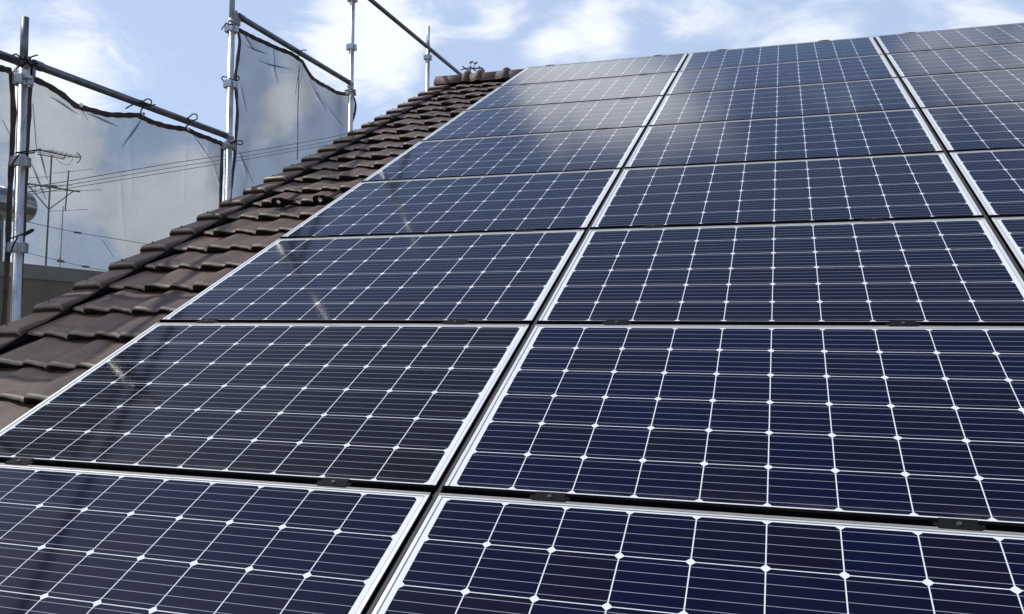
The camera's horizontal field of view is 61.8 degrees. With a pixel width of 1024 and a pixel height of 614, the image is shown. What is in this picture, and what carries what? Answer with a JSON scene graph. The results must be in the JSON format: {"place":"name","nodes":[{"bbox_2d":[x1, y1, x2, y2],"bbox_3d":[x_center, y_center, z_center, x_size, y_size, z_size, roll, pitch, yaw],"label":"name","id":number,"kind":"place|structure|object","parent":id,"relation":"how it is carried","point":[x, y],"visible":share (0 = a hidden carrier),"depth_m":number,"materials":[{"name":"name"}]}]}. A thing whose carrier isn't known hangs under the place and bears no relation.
{"place":"outdoors","nodes":[
{"label":"outdoors","id":0,"kind":"place"},
{"bbox_2d":[0,261,103,325],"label":"neighbour building","id":1,"kind":"structure","parent":0,"point":[41,283],"depth_m":13.94,"materials":[{"name":"metal"}]},
{"bbox_2d":[0,186,37,260],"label":"water tank","id":2,"kind":"object","parent":1,"relation":"on","point":[31,208],"visible":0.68,"depth_m":13.85,"materials":[{"name":"silver metal"}]},
{"bbox_2d":[28,150,89,265],"bbox_3d":[-7.715,-1.698,14.763,0.440,2.056,1.687,0,-2,18],"label":"tv antenna","id":3,"kind":"object","parent":1,"relation":"on","point":[49,186],"visible":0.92,"depth_m":14.48,"materials":[{"name":"metal"}]},
{"bbox_2d":[57,206,63,266],"bbox_3d":[-9.211,-1.425,17.489,0.060,1.285,0.114,0,-2,18],"label":"antenna mast","id":4,"kind":"object","parent":1,"relation":"on","point":[60,260],"visible":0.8,"depth_m":17.49,"materials":[{"name":"grey metal"}]},
{"bbox_2d":[3,247,103,270],"bbox_3d":[-11.350,-1.138,22.328,0.091,0.527,6.278,0,-2,18],"label":"overhead cable","id":5,"kind":"object","parent":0,"point":[66,262],"visible":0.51,"depth_m":22.06,"materials":[{"name":"black rubber"}]},
{"bbox_2d":[28,222,144,243],"bbox_3d":[-11.016,-1.948,23.386,0.091,0.195,8.483,0,-2,18],"label":"overhead cable","id":6,"kind":"object","parent":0,"point":[77,232],"visible":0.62,"depth_m":22.32,"materials":[{"name":"black rubber"}]},
{"bbox_2d":[34,145,323,193],"bbox_3d":[-12.219,-8.136,44.806,0.026,10.922,34.854,0,-2,18],"label":"overhead cable","id":7,"kind":"object","parent":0,"point":[146,175],"visible":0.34,"depth_m":35.16,"materials":[{"name":"black rubber"}]},
{"bbox_2d":[28,140,333,191],"bbox_3d":[-12.074,-8.220,44.272,0.026,10.999,34.431,0,-2,18],"label":"overhead cable","id":8,"kind":"object","parent":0,"point":[155,170],"visible":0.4,"depth_m":35.13,"materials":[{"name":"black rubber"}]},
{"bbox_2d":[27,133,347,187],"bbox_3d":[-11.928,-8.363,43.739,0.030,10.947,34.015,0,-2,18],"label":"overhead cable","id":9,"kind":"object","parent":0,"point":[148,167],"visible":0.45,"depth_m":34.32,"materials":[{"name":"black rubber"}]},
{"bbox_2d":[461,61,484,71],"bbox_3d":[-0.703,-1.967,14.500,0.410,4.467,0.242,0,-2,18],"label":"roof antenna","id":10,"kind":"object","parent":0,"point":[470,67],"visible":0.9,"depth_m":14.57,"materials":[{"name":"metal"}]},
{"bbox_2d":[0,0,1023,271],"label":"sky","id":11,"kind":"structure","parent":0,"point":[173,54],"materials":[{"name":"blue"}]},
{"label":"ground","id":12,"kind":"structure","parent":0,"visible":0},
{"bbox_2d":[7,16,33,321],"bbox_3d":[-2.707,2.280,4.545,0.140,7.740,0.140,0,-2,18],"label":"scaffold pole","id":13,"kind":"object","parent":12,"relation":"on","point":[22,163],"visible":0.53,"depth_m":4.64,"materials":[{"name":"metal"}]},
{"bbox_2d":[0,65,17,325],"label":"sheet","id":14,"kind":"object","parent":13,"relation":"attached to","point":[8,223],"visible":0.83,"depth_m":4.64,"materials":[{"name":"white fabric"}]},
{"bbox_2d":[0,50,32,86],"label":"scaffold ledger","id":15,"kind":"object","parent":13,"relation":"attached to","point":[16,61],"visible":0.81,"depth_m":4.58,"materials":[{"name":"metal"}]},
{"bbox_2d":[6,229,33,255],"bbox_3d":[-2.626,-0.348,4.571,0.023,0.163,0.174,0,-2,18],"label":"tie cord","id":16,"kind":"object","parent":13,"relation":"attached to","point":[26,233],"visible":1,"depth_m":4.55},
{"bbox_2d":[9,149,40,169],"bbox_3d":[-2.616,-0.797,4.606,0.023,0.152,0.192,0,-2,18],"label":"tie cord","id":17,"kind":"object","parent":13,"relation":"attached to","point":[21,152],"visible":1,"depth_m":4.57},
{"bbox_2d":[27,56,233,152],"bbox_3d":[-2.361,-1.256,5.522,0.058,0.150,1.817,0,-2,18],"label":"scaffold ledger","id":18,"kind":"object","parent":13,"relation":"attached to","point":[64,75],"visible":0.94,"depth_m":5.30,"materials":[{"name":"metal"}]},
{"bbox_2d":[12,53,38,70],"bbox_3d":[-2.616,-1.323,4.607,0.023,0.122,0.179,0,-2,18],"label":"tie cord","id":19,"kind":"object","parent":18,"relation":"attached to","point":[25,60],"visible":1,"depth_m":4.61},
{"bbox_2d":[125,98,155,114],"bbox_3d":[-2.353,-1.279,5.439,0.023,0.129,0.264,0,-2,18],"label":"tie cord","id":20,"kind":"object","parent":18,"relation":"attached to","point":[146,104],"visible":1,"depth_m":5.44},
{"bbox_2d":[185,113,197,129],"bbox_3d":[-2.208,-1.275,5.897,0.022,0.140,0.142,0,-2,18],"label":"tie cord","id":21,"kind":"object","parent":18,"relation":"attached to","point":[191,120],"visible":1,"depth_m":5.88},
{"bbox_2d":[222,0,238,200],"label":"scaffold pole","id":22,"kind":"object","parent":12,"relation":"on","point":[230,85],"visible":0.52,"depth_m":6.41,"materials":[{"name":"metal"}]},
{"bbox_2d":[21,77,223,297],"bbox_3d":[-2.449,0.252,5.523,0.094,3.072,1.783,0,-2,18],"label":"sheet","id":23,"kind":"object","parent":22,"relation":"attached to","point":[215,150],"visible":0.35,"depth_m":5.46,"materials":[{"name":"white fabric"}]},
{"bbox_2d":[221,75,239,80],"bbox_3d":[-2.076,-1.688,6.316,0.022,0.094,0.236,0,-2,18],"label":"tie cord","id":24,"kind":"object","parent":22,"relation":"attached to","point":[230,78],"visible":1,"depth_m":6.32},
{"bbox_2d":[227,140,242,144],"bbox_3d":[-2.059,-1.228,6.366,0.023,0.061,0.188,0,-2,18],"label":"tie cord","id":25,"kind":"object","parent":22,"relation":"attached to","point":[233,142],"visible":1,"depth_m":6.36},
{"bbox_2d":[233,10,353,96],"bbox_3d":[-1.799,-2.119,7.301,0.058,0.150,1.832,0,-2,18],"label":"scaffold ledger","id":26,"kind":"object","parent":22,"relation":"attached to","point":[238,18],"visible":0.97,"depth_m":7.08,"materials":[{"name":"metal"}]},
{"bbox_2d":[345,0,357,131],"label":"scaffold pole","id":27,"kind":"object","parent":12,"relation":"on","point":[351,47],"visible":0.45,"depth_m":8.22,"materials":[{"name":"metal"}]},
{"bbox_2d":[231,28,356,198],"bbox_3d":[-1.844,-0.845,7.441,0.085,2.622,1.995,0,-2,18],"label":"sheet","id":28,"kind":"object","parent":27,"relation":"attached to","point":[308,101],"visible":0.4,"depth_m":7.08,"materials":[{"name":"white fabric"}]},
{"bbox_2d":[368,0,461,74],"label":"scaffold ledger","id":29,"kind":"object","parent":27,"relation":"attached to","point":[409,31],"visible":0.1,"depth_m":9.47,"materials":[{"name":"metal"}]},
{"bbox_2d":[424,26,431,90],"bbox_3d":[-1.029,1.538,9.850,0.140,9.660,0.140,0,-2,18],"label":"scaffold pole","id":30,"kind":"object","parent":12,"relation":"on","point":[427,57],"visible":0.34,"depth_m":10.00,"materials":[{"name":"metal"}]},
{"bbox_2d":[0,37,874,429],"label":"tiled roof","id":31,"kind":"structure","parent":12,"relation":"on","point":[48,347],"depth_m":4.92,"materials":[{"name":"tile"}]},
{"bbox_2d":[5,64,553,465],"bbox_3d":[-0.744,-0.713,5.267,0.104,0.093,8.395,0,25,18],"label":"mounting rail","id":32,"kind":"object","parent":31,"relation":"attached to","point":[20,461],"visible":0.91,"depth_m":3.56,"materials":[{"name":"metal"}]},
{"bbox_2d":[0,463,431,613],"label":"solar panel","id":33,"kind":"object","parent":32,"relation":"attached to","point":[81,541],"visible":0.89,"depth_m":2.20,"materials":[{"name":"glass"}]},
{"bbox_2d":[0,323,529,492],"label":"solar panel","id":34,"kind":"object","parent":32,"relation":"attached to","point":[383,406],"visible":0.89,"depth_m":2.86,"materials":[{"name":"glass"}]},
{"bbox_2d":[159,230,584,325],"bbox_3d":[-0.581,-0.137,3.854,1.659,0.037,0.998,0,25,18],"label":"solar panel","id":35,"kind":"object","parent":32,"relation":"attached to","point":[495,278],"visible":0.85,"depth_m":3.76,"materials":[{"name":"glass"}]},
{"bbox_2d":[280,169,620,238],"bbox_3d":[-0.303,-0.565,4.734,1.659,0.037,0.997,0,25,18],"label":"solar panel","id":36,"kind":"object","parent":32,"relation":"attached to","point":[552,201],"visible":0.9,"depth_m":4.66,"materials":[{"name":"glass"}]},
{"bbox_2d":[362,127,644,181],"bbox_3d":[-0.025,-0.992,5.616,1.659,0.038,0.998,0,25,18],"label":"solar panel","id":37,"kind":"object","parent":32,"relation":"attached to","point":[603,149],"visible":0.93,"depth_m":5.56,"materials":[{"name":"glass"}]},
{"bbox_2d":[421,96,662,140],"bbox_3d":[0.253,-1.420,6.496,1.659,0.036,0.997,0,25,18],"label":"solar panel","id":38,"kind":"object","parent":32,"relation":"attached to","point":[587,115],"visible":0.91,"depth_m":6.45,"materials":[{"name":"glass"}]},
{"bbox_2d":[465,72,676,110],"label":"solar panel","id":39,"kind":"object","parent":32,"relation":"attached to","point":[637,86],"visible":0.88,"depth_m":7.33,"materials":[{"name":"glass"}]},
{"bbox_2d":[499,53,687,86],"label":"solar panel","id":40,"kind":"object","parent":32,"relation":"attached to","point":[608,68],"visible":0.88,"depth_m":8.22,"materials":[{"name":"glass"}]},
{"bbox_2d":[271,194,300,207],"bbox_3d":[-1.491,-0.737,5.719,0.107,0.067,0.263,0,25,18],"label":"snow guard","id":41,"kind":"object","parent":31,"relation":"on","point":[284,202],"visible":1,"depth_m":5.61,"materials":[{"name":"black metal"}]},
{"bbox_2d":[313,191,341,205],"bbox_3d":[-1.200,-0.743,5.639,0.107,0.067,0.263,0,25,18],"label":"snow guard","id":42,"kind":"object","parent":31,"relation":"on","point":[326,200],"visible":0.99,"depth_m":5.53,"materials":[{"name":"black metal"}]},
{"bbox_2d":[316,55,658,486],"bbox_3d":[0.317,-0.716,4.931,0.104,0.093,8.395,0,25,18],"label":"mounting rail","id":43,"kind":"object","parent":31,"relation":"attached to","point":[333,482],"visible":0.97,"depth_m":2.38,"materials":[{"name":"metal"}]},
{"bbox_2d":[366,54,688,613],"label":"gap cover","id":44,"kind":"object","parent":31,"relation":"attached to","point":[398,560],"visible":0.49,"depth_m":2.62,"materials":[{"name":"metal"}]},
{"bbox_2d":[529,49,726,501],"bbox_3d":[0.906,-0.717,4.745,0.104,0.093,8.395,0,25,18],"label":"mounting rail","id":45,"kind":"object","parent":31,"relation":"attached to","point":[549,496],"visible":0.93,"depth_m":2.19,"materials":[{"name":"metal"}]},
{"bbox_2d":[371,493,1023,613],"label":"solar panel","id":46,"kind":"object","parent":45,"relation":"attached to","point":[470,554],"visible":1,"depth_m":1.89,"materials":[{"name":"glass"}]},
{"bbox_2d":[442,324,1023,532],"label":"solar panel","id":47,"kind":"object","parent":45,"relation":"attached to","point":[915,425],"visible":0.9,"depth_m":2.38,"materials":[{"name":"glass"}]},
{"bbox_2d":[537,218,1023,325],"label":"solar panel","id":48,"kind":"object","parent":45,"relation":"attached to","point":[947,272],"visible":0.92,"depth_m":3.25,"materials":[{"name":"glass"}]},
{"bbox_2d":[680,37,882,70],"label":"solar panel","id":49,"kind":"object","parent":45,"relation":"attached to","point":[839,48],"visible":0.93,"depth_m":7.72,"materials":[{"name":"glass"}]},
{"bbox_2d":[666,54,897,94],"bbox_3d":[2.132,-1.852,6.870,1.659,0.037,0.997,0,25,18],"label":"solar panel","id":50,"kind":"object","parent":45,"relation":"attached to","point":[858,68],"visible":0.88,"depth_m":6.83,"materials":[{"name":"glass"}]},
{"bbox_2d":[649,78,916,125],"bbox_3d":[1.854,-1.424,5.989,1.659,0.036,0.997,0,25,18],"label":"solar panel","id":51,"kind":"object","parent":45,"relation":"attached to","point":[885,94],"visible":0.92,"depth_m":5.94,"materials":[{"name":"glass"}]},
{"bbox_2d":[624,109,942,168],"bbox_3d":[1.575,-0.997,5.108,1.660,0.037,0.998,0,25,18],"label":"solar panel","id":52,"kind":"object","parent":45,"relation":"attached to","point":[891,132],"visible":0.92,"depth_m":5.04,"materials":[{"name":"glass"}]},
{"bbox_2d":[590,152,983,228],"bbox_3d":[1.298,-0.568,4.228,1.659,0.036,0.997,0,25,18],"label":"solar panel","id":53,"kind":"object","parent":45,"relation":"attached to","point":[923,186],"visible":0.89,"depth_m":4.15,"materials":[{"name":"glass"}]},
{"bbox_2d":[819,40,985,530],"bbox_3d":[1.800,-0.719,4.462,0.104,0.093,8.395,0,25,18],"label":"mounting rail","id":54,"kind":"object","parent":31,"relation":"attached to","point":[959,524],"visible":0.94,"depth_m":1.91,"materials":[{"name":"metal"}]},
{"bbox_2d":[873,38,1023,279],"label":"gap cover","id":55,"kind":"object","parent":31,"relation":"attached to","point":[985,216],"visible":0.49,"depth_m":3.98,"materials":[{"name":"metal"}]},
{"bbox_2d":[907,32,1023,149],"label":"mounting rail","id":56,"kind":"object","parent":31,"relation":"attached to","point":[1017,147],"visible":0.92,"depth_m":5.18,"materials":[{"name":"metal"}]},
{"bbox_2d":[875,23,1023,54],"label":"solar panel","id":57,"kind":"object","parent":56,"relation":"attached to","point":[1013,33],"visible":0.86,"depth_m":7.31,"materials":[{"name":"glass"}]},
{"bbox_2d":[886,43,1023,78],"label":"solar panel","id":58,"kind":"object","parent":56,"relation":"attached to","point":[967,59],"visible":0.89,"depth_m":6.46,"materials":[{"name":"glass"}]},
{"bbox_2d":[901,68,1023,110],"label":"solar panel","id":59,"kind":"object","parent":56,"relation":"attached to","point":[966,88],"visible":0.86,"depth_m":5.62,"materials":[{"name":"glass"}]},
{"bbox_2d":[921,102,1023,154],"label":"solar panel","id":60,"kind":"object","parent":56,"relation":"attached to","point":[995,126],"visible":0.85,"depth_m":4.78,"materials":[{"name":"glass"}]},
{"bbox_2d":[949,149,1023,219],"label":"solar panel","id":61,"kind":"object","parent":56,"relation":"attached to","point":[994,180],"visible":0.83,"depth_m":3.96,"materials":[{"name":"glass"}]},
{"bbox_2d":[990,217,1023,274],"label":"solar panel","id":62,"kind":"object","parent":56,"relation":"attached to","point":[1010,231],"visible":0.82,"depth_m":3.34,"materials":[{"name":"glass"}]}
]}

